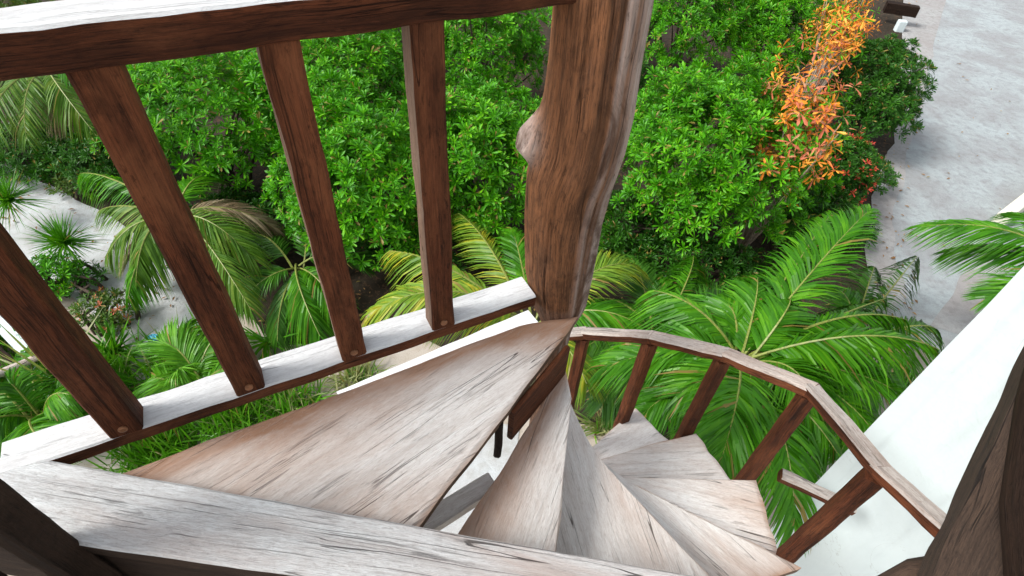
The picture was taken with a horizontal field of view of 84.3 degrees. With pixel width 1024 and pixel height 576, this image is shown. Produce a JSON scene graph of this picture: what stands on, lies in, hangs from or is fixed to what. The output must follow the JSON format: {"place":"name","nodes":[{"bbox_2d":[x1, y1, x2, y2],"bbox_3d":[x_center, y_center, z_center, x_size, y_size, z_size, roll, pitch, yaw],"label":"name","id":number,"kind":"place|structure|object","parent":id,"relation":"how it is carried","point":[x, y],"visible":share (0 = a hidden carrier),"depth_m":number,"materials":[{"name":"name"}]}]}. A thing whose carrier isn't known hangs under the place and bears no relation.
{"place":"outdoors","nodes":[
{"label":"outdoors","id":0,"kind":"place"},
{"bbox_2d":[0,166,198,391],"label":"sand path","id":1,"kind":"structure","parent":0,"point":[164,312],"depth_m":6.83,"materials":[{"name":"white sand"}]},
{"bbox_2d":[0,167,56,231],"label":"fan palm","id":2,"kind":"object","parent":1,"relation":"on","point":[8,198],"visible":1,"depth_m":6.64,"materials":[{"name":"green plant"}]},
{"bbox_2d":[17,209,108,273],"bbox_3d":[-4.926,-0.521,6.120,0.850,0.678,0.879,4,46,0],"label":"fan palm","id":3,"kind":"object","parent":1,"relation":"on","point":[60,238],"visible":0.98,"depth_m":6.14,"materials":[{"name":"green plant"}]},
{"bbox_2d":[147,334,157,341],"bbox_3d":[-3.736,0.519,5.873,0.111,0.040,0.100,4,46,0],"label":"plastic scrap","id":4,"kind":"object","parent":1,"relation":"on","point":[151,335],"visible":0.39,"depth_m":5.88,"materials":[{"name":"blue plastic"}]},
{"bbox_2d":[115,305,246,439],"bbox_3d":[-3.258,0.633,5.448,1.405,0.618,1.508,36,54,28],"label":"grass tuft","id":5,"kind":"object","parent":1,"relation":"on","point":[144,371],"visible":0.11,"depth_m":5.46,"materials":[{"name":"green plant"}]},
{"bbox_2d":[0,0,902,476],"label":"soil bed","id":6,"kind":"object","parent":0,"point":[380,284],"visible":0.16,"depth_m":7.78,"materials":[{"name":"brown soil"}]},
{"bbox_2d":[0,0,48,6],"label":"shrub","id":7,"kind":"object","parent":6,"relation":"on","point":[22,2],"visible":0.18,"depth_m":9.81,"materials":[{"name":"green plant"}]},
{"bbox_2d":[0,73,100,155],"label":"feather palm","id":8,"kind":"object","parent":6,"relation":"on","point":[54,95],"visible":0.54,"depth_m":6.98,"materials":[{"name":"green plant"}]},
{"bbox_2d":[0,115,110,186],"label":"shrub","id":9,"kind":"object","parent":6,"relation":"on","point":[41,160],"visible":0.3,"depth_m":7.36,"materials":[{"name":"green plant"}]},
{"bbox_2d":[43,163,123,202],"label":"ground shrub","id":10,"kind":"object","parent":6,"relation":"on","point":[57,178],"visible":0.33,"depth_m":7.30,"materials":[{"name":"green plant"}]},
{"bbox_2d":[37,0,132,68],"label":"shrub","id":11,"kind":"object","parent":6,"relation":"on","point":[50,1],"depth_m":9.44,"materials":[{"name":"green plant"}]},
{"bbox_2d":[44,122,182,194],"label":"shrub","id":12,"kind":"object","parent":6,"relation":"on","point":[83,152],"visible":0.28,"depth_m":7.00,"materials":[{"name":"green plant"}]},
{"bbox_2d":[77,173,285,329],"bbox_3d":[-3.775,-0.421,6.147,2.787,1.118,1.913,4,46,0],"label":"feather palm","id":13,"kind":"object","parent":6,"relation":"on","point":[144,254],"visible":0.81,"depth_m":5.74,"materials":[{"name":"green plant"}]},
{"bbox_2d":[89,49,314,202],"bbox_3d":[-3.736,-2.076,7.031,2.609,2.197,2.651,-17,49,-19],"label":"shrub","id":14,"kind":"object","parent":6,"relation":"on","point":[214,162],"visible":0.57,"depth_m":6.33,"materials":[{"name":"green plant"}]},
{"bbox_2d":[189,184,300,257],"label":"shrub","id":15,"kind":"object","parent":6,"relation":"on","point":[255,201],"visible":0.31,"depth_m":6.72,"materials":[{"name":"green plant"}]},
{"bbox_2d":[232,219,378,353],"bbox_3d":[-2.312,-0.091,6.208,1.686,0.722,1.894,4,46,0],"label":"feather palm","id":16,"kind":"object","parent":6,"relation":"on","point":[298,291],"visible":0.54,"depth_m":5.78,"materials":[{"name":"green plant"}]},
{"bbox_2d":[235,29,408,189],"bbox_3d":[-2.164,-2.334,7.165,2.638,2.520,2.342,4,46,0],"label":"shrub","id":17,"kind":"object","parent":6,"relation":"on","point":[368,54],"visible":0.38,"depth_m":6.41,"materials":[{"name":"green plant"}]},
{"bbox_2d":[259,68,471,271],"bbox_3d":[-1.524,-1.073,6.182,2.177,2.231,2.042,30,51,23],"label":"shrub","id":18,"kind":"object","parent":6,"relation":"on","point":[392,144],"visible":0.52,"depth_m":5.62,"materials":[{"name":"green plant"}]},
{"bbox_2d":[375,19,469,43],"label":"shrub","id":19,"kind":"object","parent":6,"relation":"on","point":[395,29],"visible":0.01,"depth_m":9.82,"materials":[{"name":"green plant"}]},
{"bbox_2d":[353,202,507,274],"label":"shrub","id":20,"kind":"object","parent":6,"relation":"on","point":[373,250],"visible":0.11,"depth_m":6.43,"materials":[{"name":"green plant"}]},
{"bbox_2d":[412,61,541,240],"bbox_3d":[-0.261,-1.355,6.591,2.019,2.164,1.943,4,46,0],"label":"shrub","id":21,"kind":"object","parent":6,"relation":"on","point":[472,136],"visible":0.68,"depth_m":5.95,"materials":[{"name":"green plant"}]},
{"bbox_2d":[443,8,549,109],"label":"shrub","id":22,"kind":"object","parent":6,"relation":"on","point":[470,46],"visible":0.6,"depth_m":7.90,"materials":[{"name":"green plant"}]},
{"bbox_2d":[360,211,650,409],"bbox_3d":[-0.004,0.257,5.470,2.631,1.521,2.453,4,46,0],"label":"feather palm","id":23,"kind":"object","parent":6,"relation":"on","point":[601,312],"visible":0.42,"depth_m":5.05,"materials":[{"name":"green plant"}]},
{"bbox_2d":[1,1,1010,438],"bbox_3d":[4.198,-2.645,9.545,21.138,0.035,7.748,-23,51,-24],"label":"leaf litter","id":24,"kind":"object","parent":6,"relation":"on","point":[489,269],"visible":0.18,"depth_m":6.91,"materials":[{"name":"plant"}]},
{"bbox_2d":[574,407,613,443],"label":"grass tuft","id":25,"kind":"object","parent":6,"relation":"on","point":[600,430],"visible":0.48,"depth_m":5.34,"materials":[{"name":"green plant"}]},
{"bbox_2d":[546,0,665,41],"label":"shrub","id":26,"kind":"object","parent":6,"relation":"on","point":[550,14],"visible":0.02,"depth_m":10.36,"materials":[{"name":"green plant"}]},
{"bbox_2d":[597,187,672,257],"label":"shrub","id":27,"kind":"object","parent":6,"relation":"on","point":[623,229],"visible":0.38,"depth_m":6.62,"materials":[{"name":"green plant"}]},
{"bbox_2d":[638,57,653,101],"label":"shrub","id":28,"kind":"object","parent":6,"relation":"on","point":[643,80],"visible":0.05,"depth_m":8.53,"materials":[{"name":"green plant"}]},
{"bbox_2d":[577,254,731,439],"bbox_3d":[1.402,0.537,5.551,1.592,1.160,2.459,20,48,15],"label":"feather palm","id":29,"kind":"object","parent":6,"relation":"on","point":[611,402],"visible":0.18,"depth_m":5.39,"materials":[{"name":"green plant"}]},
{"bbox_2d":[609,229,778,295],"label":"shrub","id":30,"kind":"object","parent":6,"relation":"on","point":[711,250],"visible":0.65,"depth_m":6.55,"materials":[{"name":"green plant"}]},
{"bbox_2d":[643,0,760,87],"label":"shrub","id":31,"kind":"object","parent":6,"relation":"on","point":[720,20],"visible":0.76,"depth_m":9.13,"materials":[{"name":"green plant"}]},
{"bbox_2d":[610,41,844,257],"bbox_3d":[2.380,-1.580,6.730,2.687,2.554,2.622,-32,55,-30],"label":"shrub","id":32,"kind":"object","parent":6,"relation":"on","point":[657,125],"visible":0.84,"depth_m":6.10,"materials":[{"name":"green plant"}]},
{"bbox_2d":[584,204,939,555],"bbox_3d":[2.220,0.707,4.745,3.631,2.159,1.986,-27,53,-26],"label":"feather palm","id":33,"kind":"object","parent":6,"relation":"on","point":[773,322],"visible":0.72,"depth_m":3.88,"materials":[{"name":"green plant"}]},
{"bbox_2d":[730,0,837,95],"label":"shrub","id":34,"kind":"object","parent":6,"relation":"on","point":[768,28],"visible":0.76,"depth_m":9.29,"materials":[{"name":"green plant"}]},
{"bbox_2d":[737,38,865,250],"bbox_3d":[3.026,-1.402,6.394,1.121,2.827,1.618,4,46,0],"label":"croton shrub","id":35,"kind":"object","parent":6,"relation":"on","point":[802,107],"visible":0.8,"depth_m":5.76,"materials":[{"name":"orange plant"}]},
{"bbox_2d":[748,182,857,255],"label":"shrub","id":36,"kind":"object","parent":6,"relation":"on","point":[816,210],"visible":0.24,"depth_m":6.93,"materials":[{"name":"green plant"}]},
{"bbox_2d":[793,122,884,207],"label":"shrub","id":37,"kind":"object","parent":6,"relation":"on","point":[861,162],"visible":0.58,"depth_m":7.24,"materials":[{"name":"green plant"}]},
{"bbox_2d":[798,0,881,101],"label":"croton shrub","id":38,"kind":"object","parent":6,"relation":"on","point":[843,29],"visible":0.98,"depth_m":8.13,"materials":[{"name":"orange plant"}]},
{"bbox_2d":[843,205,882,250],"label":"ground shrub","id":39,"kind":"object","parent":6,"relation":"on","point":[873,235],"visible":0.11,"depth_m":7.36,"materials":[{"name":"green plant"}]},
{"bbox_2d":[808,256,944,468],"bbox_3d":[3.451,0.600,5.752,3.430,0.994,1.463,-29,54,-28],"label":"feather palm","id":40,"kind":"object","parent":6,"relation":"on","point":[848,296],"visible":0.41,"depth_m":5.74,"materials":[{"name":"green plant"}]},
{"bbox_2d":[815,33,938,143],"bbox_3d":[5.659,-3.159,9.020,1.708,1.800,2.408,4,46,0],"label":"shrub","id":41,"kind":"object","parent":6,"relation":"on","point":[906,95],"visible":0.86,"depth_m":8.44,"materials":[{"name":"green plant"}]},
{"bbox_2d":[869,153,903,195],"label":"ground shrub","id":42,"kind":"object","parent":6,"relation":"on","point":[889,172],"visible":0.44,"depth_m":8.20,"materials":[{"name":"green plant"}]},
{"bbox_2d":[893,19,907,31],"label":"stone block","id":43,"kind":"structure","parent":6,"relation":"on","point":[900,25],"depth_m":13.05,"materials":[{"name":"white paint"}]},
{"bbox_2d":[883,0,919,17],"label":"timber beam","id":44,"kind":"structure","parent":6,"relation":"on","point":[901,9],"depth_m":13.16,"materials":[{"name":"brown wood"}]},
{"bbox_2d":[1,153,940,533],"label":"ground","id":45,"kind":"structure","parent":0,"point":[401,357],"depth_m":5.83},
{"bbox_2d":[0,346,14,367],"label":"timber block","id":46,"kind":"structure","parent":45,"relation":"on","point":[5,353],"depth_m":5.23,"materials":[{"name":"brown wood"}]},
{"bbox_2d":[0,326,20,358],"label":"grass tuft","id":47,"kind":"object","parent":45,"relation":"on","point":[4,347],"visible":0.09,"depth_m":5.57,"materials":[{"name":"green plant"}]},
{"bbox_2d":[0,355,38,377],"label":"pole","id":48,"kind":"object","parent":45,"relation":"on","point":[34,359],"visible":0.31,"depth_m":4.88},
{"bbox_2d":[0,316,77,401],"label":"kerb wall","id":49,"kind":"structure","parent":45,"relation":"on","point":[8,338],"depth_m":5.43,"materials":[{"name":"white paint"}]},
{"bbox_2d":[0,338,102,440],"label":"grass tuft","id":50,"kind":"object","parent":45,"relation":"on","point":[31,413],"visible":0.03,"depth_m":5.02,"materials":[{"name":"green plant"}]},
{"bbox_2d":[0,306,103,407],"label":"yucca plant","id":51,"kind":"object","parent":45,"relation":"on","point":[25,357],"visible":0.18,"depth_m":4.85,"materials":[{"name":"green plant"}]},
{"bbox_2d":[30,248,92,300],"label":"ground shrub","id":52,"kind":"object","parent":45,"relation":"on","point":[61,270],"visible":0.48,"depth_m":6.07,"materials":[{"name":"green plant"}]},
{"bbox_2d":[0,346,141,464],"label":"feather palm","id":53,"kind":"object","parent":45,"relation":"on","point":[61,405],"visible":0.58,"depth_m":4.60,"materials":[{"name":"green plant"}]},
{"bbox_2d":[0,321,160,426],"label":"grass tuft","id":54,"kind":"object","parent":45,"relation":"on","point":[120,368],"visible":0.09,"depth_m":5.42,"materials":[{"name":"green plant"}]},
{"bbox_2d":[50,259,111,301],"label":"ground shrub","id":55,"kind":"object","parent":45,"relation":"on","point":[82,279],"visible":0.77,"depth_m":6.17,"materials":[{"name":"green plant"}]},
{"bbox_2d":[66,286,141,336],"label":"ground shrub","id":56,"kind":"object","parent":45,"relation":"on","point":[106,302],"visible":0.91,"depth_m":5.79,"materials":[{"name":"green plant"}]},
{"bbox_2d":[82,308,153,367],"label":"lily plant","id":57,"kind":"object","parent":45,"relation":"on","point":[110,334],"visible":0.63,"depth_m":5.60,"materials":[{"name":"green plant"}]},
{"bbox_2d":[85,394,231,472],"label":"grass tuft","id":58,"kind":"object","parent":45,"relation":"on","point":[147,448],"visible":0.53,"depth_m":4.88,"materials":[{"name":"green plant"}]},
{"bbox_2d":[130,314,257,398],"bbox_3d":[-2.915,0.724,5.305,1.202,0.808,1.091,4,46,0],"label":"feather palm","id":59,"kind":"object","parent":45,"relation":"on","point":[186,363],"visible":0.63,"depth_m":5.20,"materials":[{"name":"green leaf"}]},
{"bbox_2d":[158,351,285,457],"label":"grass tuft","id":60,"kind":"object","parent":45,"relation":"on","point":[223,417],"visible":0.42,"depth_m":5.11,"materials":[{"name":"green plant"}]},
{"bbox_2d":[244,314,307,360],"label":"fern plant","id":61,"kind":"object","parent":45,"relation":"on","point":[264,345],"visible":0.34,"depth_m":5.82,"materials":[{"name":"green plant"}]},
{"bbox_2d":[212,343,358,429],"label":"grass tuft","id":62,"kind":"object","parent":45,"relation":"on","point":[294,400],"visible":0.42,"depth_m":5.31,"materials":[{"name":"green plant"}]},
{"bbox_2d":[313,356,393,396],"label":"grass tuft","id":63,"kind":"object","parent":45,"relation":"on","point":[357,371],"visible":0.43,"depth_m":5.60,"materials":[{"name":"green plant"}]},
{"bbox_2d":[123,0,944,575],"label":"spiral staircase","id":64,"kind":"structure","parent":45,"relation":"on","point":[633,486],"depth_m":1.87,"materials":[{"name":"brown wood"}]},
{"bbox_2d":[0,0,575,473],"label":"guard railing","id":65,"kind":"object","parent":64,"relation":"attached to","point":[90,48],"visible":0.98,"depth_m":1.30,"materials":[{"name":"brown wood"}]},
{"bbox_2d":[0,460,688,575],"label":"landing rail","id":66,"kind":"object","parent":64,"relation":"attached to","point":[59,519],"visible":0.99,"depth_m":1.44,"materials":[{"name":"grey wood"}]},
{"bbox_2d":[336,310,537,393],"bbox_3d":[-0.399,0.418,3.339,1.255,0.064,0.143,-22,51,-23],"label":"rail","id":67,"kind":"object","parent":64,"relation":"attached to","point":[524,318],"visible":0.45,"depth_m":3.39,"materials":[{"name":"white wood"}]},
{"bbox_2d":[876,349,1023,575],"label":"leaning timber","id":68,"kind":"object","parent":64,"relation":"on","point":[968,540],"visible":0.88,"depth_m":1.40,"materials":[{"name":"brown wood"}]},
{"bbox_2d":[1000,364,1023,575],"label":"dark post","id":69,"kind":"object","parent":68,"relation":"attached to","point":[1012,505],"visible":1,"depth_m":1.28,"materials":[{"name":"brown wood"}]},
{"bbox_2d":[771,266,1023,575],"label":"house wall","id":70,"kind":"structure","parent":45,"relation":"on","point":[923,433],"depth_m":2.47,"materials":[{"name":"white paint"}]},
{"bbox_2d":[776,468,856,515],"bbox_3d":[1.474,0.987,2.741,0.372,0.101,0.064,19,47,14],"label":"rail stub","id":71,"kind":"object","parent":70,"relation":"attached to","point":[807,487],"visible":0.73,"depth_m":2.73,"materials":[{"name":"brown wood"}]},
{"bbox_2d":[900,212,1023,313],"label":"feather palm","id":72,"kind":"object","parent":45,"relation":"on","point":[994,251],"visible":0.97,"depth_m":5.25,"materials":[{"name":"green plant"}]},
{"bbox_2d":[993,193,1023,224],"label":"garden wall","id":73,"kind":"structure","parent":45,"relation":"on","point":[1016,205],"depth_m":8.02,"materials":[{"name":"beige paint"}]},
{"bbox_2d":[440,425,521,533],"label":"sand clearing","id":74,"kind":"structure","parent":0,"point":[485,461],"depth_m":5.11,"materials":[{"name":"white sand"}]},
{"bbox_2d":[864,0,942,323],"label":"path margin","id":75,"kind":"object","parent":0,"point":[925,28],"visible":0.45,"depth_m":9.05,"materials":[{"name":"grey sand"}]},
{"bbox_2d":[890,0,1023,351],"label":"gravel path","id":76,"kind":"structure","parent":0,"point":[981,42],"depth_m":9.67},
{"bbox_2d":[929,260,1013,333],"bbox_3d":[5.803,0.058,7.048,2.064,0.001,0.502,-33,56,-31],"label":"sand patch","id":77,"kind":"object","parent":76,"relation":"on","point":[954,314],"visible":0.41,"depth_m":6.86,"materials":[{"name":"grey sand"}]}
]}

